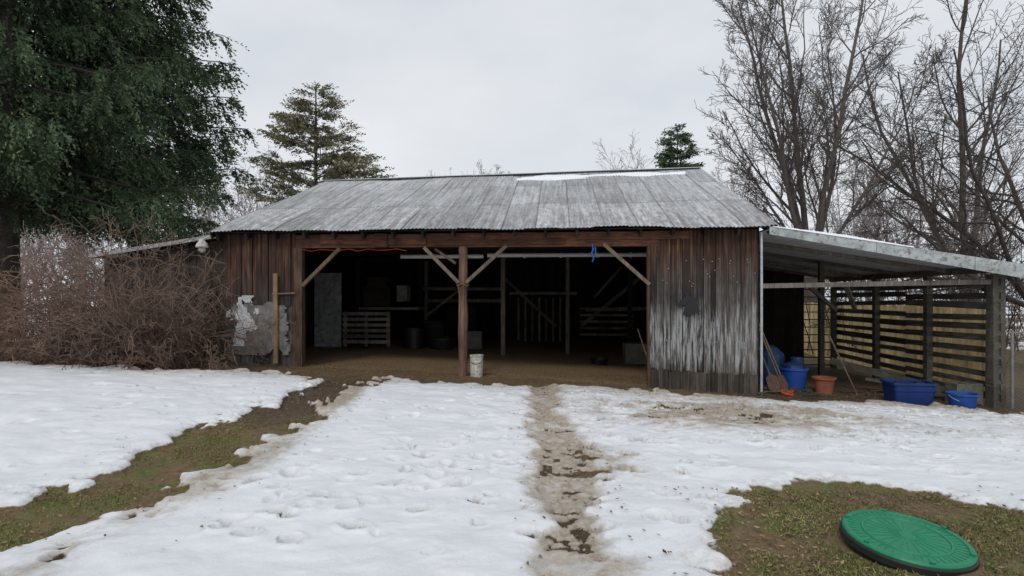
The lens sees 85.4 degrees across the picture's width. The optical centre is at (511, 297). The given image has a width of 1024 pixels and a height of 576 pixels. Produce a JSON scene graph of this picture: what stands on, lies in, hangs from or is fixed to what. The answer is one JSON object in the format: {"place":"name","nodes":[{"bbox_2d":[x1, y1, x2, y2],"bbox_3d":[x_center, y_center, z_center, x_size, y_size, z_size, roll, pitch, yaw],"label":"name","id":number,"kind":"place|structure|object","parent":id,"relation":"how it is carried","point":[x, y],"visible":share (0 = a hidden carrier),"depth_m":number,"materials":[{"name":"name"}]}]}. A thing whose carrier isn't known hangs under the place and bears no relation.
{"place":"outdoors","nodes":[
{"label":"outdoors","id":0,"kind":"place"},
{"bbox_2d":[0,299,1023,575],"bbox_3d":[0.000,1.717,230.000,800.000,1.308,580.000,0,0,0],"label":"ground","id":1,"kind":"structure","parent":0,"point":[416,475],"depth_m":5.09,"materials":[{"name":"white snow"}]},
{"bbox_2d":[0,223,192,364],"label":"bare shrub","id":2,"kind":"object","parent":1,"relation":"on","point":[25,313],"visible":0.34,"depth_m":10.94,"materials":[{"name":"brown plant"}]},
{"bbox_2d":[20,230,193,317],"bbox_3d":[-29.643,-1.504,34.039,35.535,7.599,24.761,0,0,5],"label":"distant brush","id":3,"kind":"object","parent":1,"relation":"on","point":[30,266],"visible":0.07,"depth_m":30.97,"materials":[{"name":"brown plant"}]},
{"bbox_2d":[0,0,232,339],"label":"spruce tree","id":4,"kind":"object","parent":1,"relation":"on","point":[36,120],"visible":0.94,"depth_m":14.63,"materials":[{"name":"green plant"}]},
{"bbox_2d":[0,312,234,369],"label":"fallen brush","id":5,"kind":"object","parent":1,"relation":"on","point":[99,359],"visible":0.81,"depth_m":9.98,"materials":[{"name":"brown plant"}]},
{"bbox_2d":[0,0,261,247],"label":"spruce tree","id":6,"kind":"object","parent":1,"relation":"on","point":[184,140],"visible":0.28,"depth_m":18.93,"materials":[{"name":"green plant"}]},
{"bbox_2d":[0,203,295,369],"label":"bare shrub","id":7,"kind":"object","parent":1,"relation":"on","point":[111,314],"visible":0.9,"depth_m":10.20,"materials":[{"name":"brown plant"}]},
{"bbox_2d":[193,82,397,235],"bbox_3d":[-10.778,-4.663,30.320,10.044,13.726,11.893,0,0,0],"label":"spruce tree","id":8,"kind":"object","parent":1,"relation":"on","point":[301,127],"visible":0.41,"depth_m":28.79,"materials":[{"name":"green plant"}]},
{"bbox_2d":[403,328,424,348],"bbox_3d":[-2.900,1.200,16.400,0.640,0.600,0.640,0,0,0],"label":"feed barrel","id":9,"kind":"object","parent":1,"relation":"on","point":[413,338],"visible":0.96,"depth_m":16.15,"materials":[{"name":"black paint"}]},
{"bbox_2d":[427,337,455,349],"bbox_3d":[-2.100,1.363,16.600,0.880,0.350,0.880,0,0,0],"label":"rubber trough","id":10,"kind":"object","parent":1,"relation":"on","point":[447,343],"visible":0.89,"depth_m":16.27,"materials":[{"name":"black rubber"}]},
{"bbox_2d":[469,354,483,377],"bbox_3d":[-0.720,1.381,11.250,0.287,0.450,0.284,0,0,0],"label":"old bucket","id":11,"kind":"object","parent":1,"relation":"on","point":[476,365],"visible":0.99,"depth_m":11.14,"materials":[{"name":"white paint"}]},
{"bbox_2d":[0,167,1023,408],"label":"wooden barn","id":12,"kind":"structure","parent":1,"relation":"on","point":[696,270],"depth_m":12.19,"materials":[{"name":"wood"}]},
{"bbox_2d":[314,273,341,346],"bbox_3d":[-5.158,0.341,15.540,0.777,2.083,0.067,0,0,4],"label":"stored door","id":13,"kind":"structure","parent":12,"relation":"in","point":[327,286],"depth_m":15.53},
{"bbox_2d":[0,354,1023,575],"bbox_3d":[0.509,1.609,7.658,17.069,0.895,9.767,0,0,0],"label":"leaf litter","id":14,"kind":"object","parent":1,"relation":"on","point":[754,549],"visible":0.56,"depth_m":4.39,"materials":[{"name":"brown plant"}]},
{"bbox_2d":[20,109,1023,309],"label":"distant bare trees","id":15,"kind":"object","parent":1,"relation":"on","point":[250,209],"visible":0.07,"depth_m":46.95,"materials":[{"name":"plant"}]},
{"bbox_2d":[590,358,608,364],"bbox_3d":[2.300,1.681,14.600,0.520,0.150,0.520,0,0,0],"label":"rubber pan","id":16,"kind":"object","parent":1,"relation":"on","point":[599,361],"visible":0.94,"depth_m":14.44,"materials":[{"name":"black rubber"}]},
{"bbox_2d":[637,328,646,379],"bbox_3d":[3.044,1.259,12.220,0.418,1.136,0.785,0,0,0],"label":"pitchfork","id":17,"kind":"object","parent":1,"relation":"on","point":[642,344],"visible":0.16,"depth_m":12.37,"materials":[{"name":"brown wood"}]},
{"bbox_2d":[653,123,705,167],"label":"pine tree","id":18,"kind":"object","parent":1,"relation":"on","point":[672,154],"visible":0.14,"depth_m":44.57,"materials":[{"name":"green plant"}]},
{"bbox_2d":[759,347,780,393],"bbox_3d":[5.012,1.280,10.983,0.544,1.172,0.158,0,0,41],"label":"spade","id":19,"kind":"object","parent":1,"relation":"on","point":[773,383],"visible":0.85,"depth_m":10.88,"materials":[{"name":"brown wood"}]},
{"bbox_2d":[759,328,787,391],"bbox_3d":[5.154,1.239,10.958,0.578,1.289,0.043,0,0,4],"label":"shovel","id":20,"kind":"object","parent":1,"relation":"on","point":[782,382],"visible":0.79,"depth_m":10.95,"materials":[{"name":"brown wood"}]},
{"bbox_2d":[759,323,797,392],"bbox_3d":[5.319,1.213,11.116,0.781,1.539,0.099,0,0,8],"label":"garden rake","id":21,"kind":"object","parent":1,"relation":"on","point":[794,387],"visible":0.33,"depth_m":11.14,"materials":[{"name":"brown wood"}]},
{"bbox_2d":[759,345,803,386],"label":"plastic barrels","id":22,"kind":"object","parent":1,"relation":"on","point":[793,363],"visible":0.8,"depth_m":11.77,"materials":[{"name":"blue plastic"}]},
{"bbox_2d":[780,389,794,395],"bbox_3d":[5.322,1.833,10.720,0.265,0.125,0.197,0,0,0],"label":"orange cord coil","id":23,"kind":"object","parent":1,"relation":"on","point":[792,392],"visible":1,"depth_m":10.65,"materials":[{"name":"plastic"}]},
{"bbox_2d":[778,366,808,389],"bbox_3d":[5.880,1.688,11.600,0.580,0.480,0.580,0,0,0],"label":"blue tub","id":24,"kind":"object","parent":1,"relation":"on","point":[795,377],"visible":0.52,"depth_m":11.39,"materials":[{"name":"plastic"}]},
{"bbox_2d":[811,376,836,394],"bbox_3d":[6.320,1.777,11.250,0.450,0.340,0.450,0,0,0],"label":"terracotta pot","id":25,"kind":"object","parent":1,"relation":"on","point":[823,384],"visible":0.84,"depth_m":11.11,"materials":[{"name":"orange ceramic"}]},
{"bbox_2d":[691,0,964,302],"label":"bare maple tree","id":26,"kind":"object","parent":1,"relation":"on","point":[797,157],"visible":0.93,"depth_m":24.12,"materials":[{"name":"brown plant"}]},
{"bbox_2d":[828,334,869,397],"bbox_3d":[6.616,1.381,10.964,0.728,1.276,0.302,0,0,43],"label":"push broom","id":27,"kind":"object","parent":1,"relation":"on","point":[847,372],"visible":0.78,"depth_m":10.99,"materials":[{"name":"brown wood"}]},
{"bbox_2d":[758,387,984,405],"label":"wood scraps","id":28,"kind":"object","parent":1,"relation":"on","point":[808,390],"visible":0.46,"depth_m":11.04,"materials":[{"name":"brown wood"}]},
{"bbox_2d":[750,1,1023,354],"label":"bare apple tree","id":29,"kind":"object","parent":1,"relation":"on","point":[1015,282],"visible":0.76,"depth_m":17.99,"materials":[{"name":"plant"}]},
{"bbox_2d":[804,302,985,390],"bbox_3d":[11.361,1.235,17.585,0.073,2.136,9.771,0,0,5],"label":"plank fence","id":30,"kind":"object","parent":1,"relation":"on","point":[943,310],"visible":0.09,"depth_m":15.78,"materials":[{"name":"beige wood"}]},
{"bbox_2d":[792,189,1023,354],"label":"background brush","id":31,"kind":"object","parent":1,"relation":"on","point":[1010,246],"visible":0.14,"depth_m":21.45,"materials":[{"name":"brown plant"}]},
{"bbox_2d":[879,379,938,405],"bbox_3d":[7.460,1.787,10.450,0.780,0.430,0.540,0,0,7],"label":"storage tote","id":32,"kind":"object","parent":1,"relation":"on","point":[915,392],"visible":0.93,"depth_m":10.24,"materials":[{"name":"blue plastic"}]},
{"bbox_2d":[839,509,979,575],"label":"septic lid","id":33,"kind":"object","parent":1,"relation":"on","point":[895,540],"visible":0.99,"depth_m":3.35,"materials":[{"name":"green plastic"}]},
{"bbox_2d":[820,0,1023,301],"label":"bare maple tree","id":34,"kind":"object","parent":1,"relation":"on","point":[958,123],"visible":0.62,"depth_m":27.57,"materials":[{"name":"brown plant"}]},
{"bbox_2d":[945,391,979,408],"bbox_3d":[8.150,1.877,10.050,0.510,0.310,0.500,0,0,0],"label":"blue bucket","id":35,"kind":"object","parent":1,"relation":"on","point":[969,400],"visible":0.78,"depth_m":9.91,"materials":[{"name":"plastic"}]},
{"bbox_2d":[945,382,982,404],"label":"concrete blocks","id":36,"kind":"object","parent":1,"relation":"on","point":[973,387],"depth_m":10.60,"materials":[{"name":"grey concrete"}]},
{"bbox_2d":[944,290,1023,362],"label":"brush","id":37,"kind":"object","parent":1,"relation":"on","point":[1018,334],"visible":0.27,"depth_m":17.92,"materials":[{"name":"brown plant"}]},
{"bbox_2d":[1007,330,1023,408],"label":"chain link fence","id":38,"kind":"object","parent":1,"relation":"on","point":[1012,366],"visible":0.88,"depth_m":10.38,"materials":[{"name":"metal"}]},
{"bbox_2d":[0,415,1023,575],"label":"grass","id":39,"kind":"structure","parent":0,"point":[965,531],"depth_m":3.93,"materials":[{"name":"green plant"}]},
{"bbox_2d":[20,0,1023,300],"label":"sky","id":40,"kind":"structure","parent":0,"point":[435,86],"materials":[{"name":"white"}]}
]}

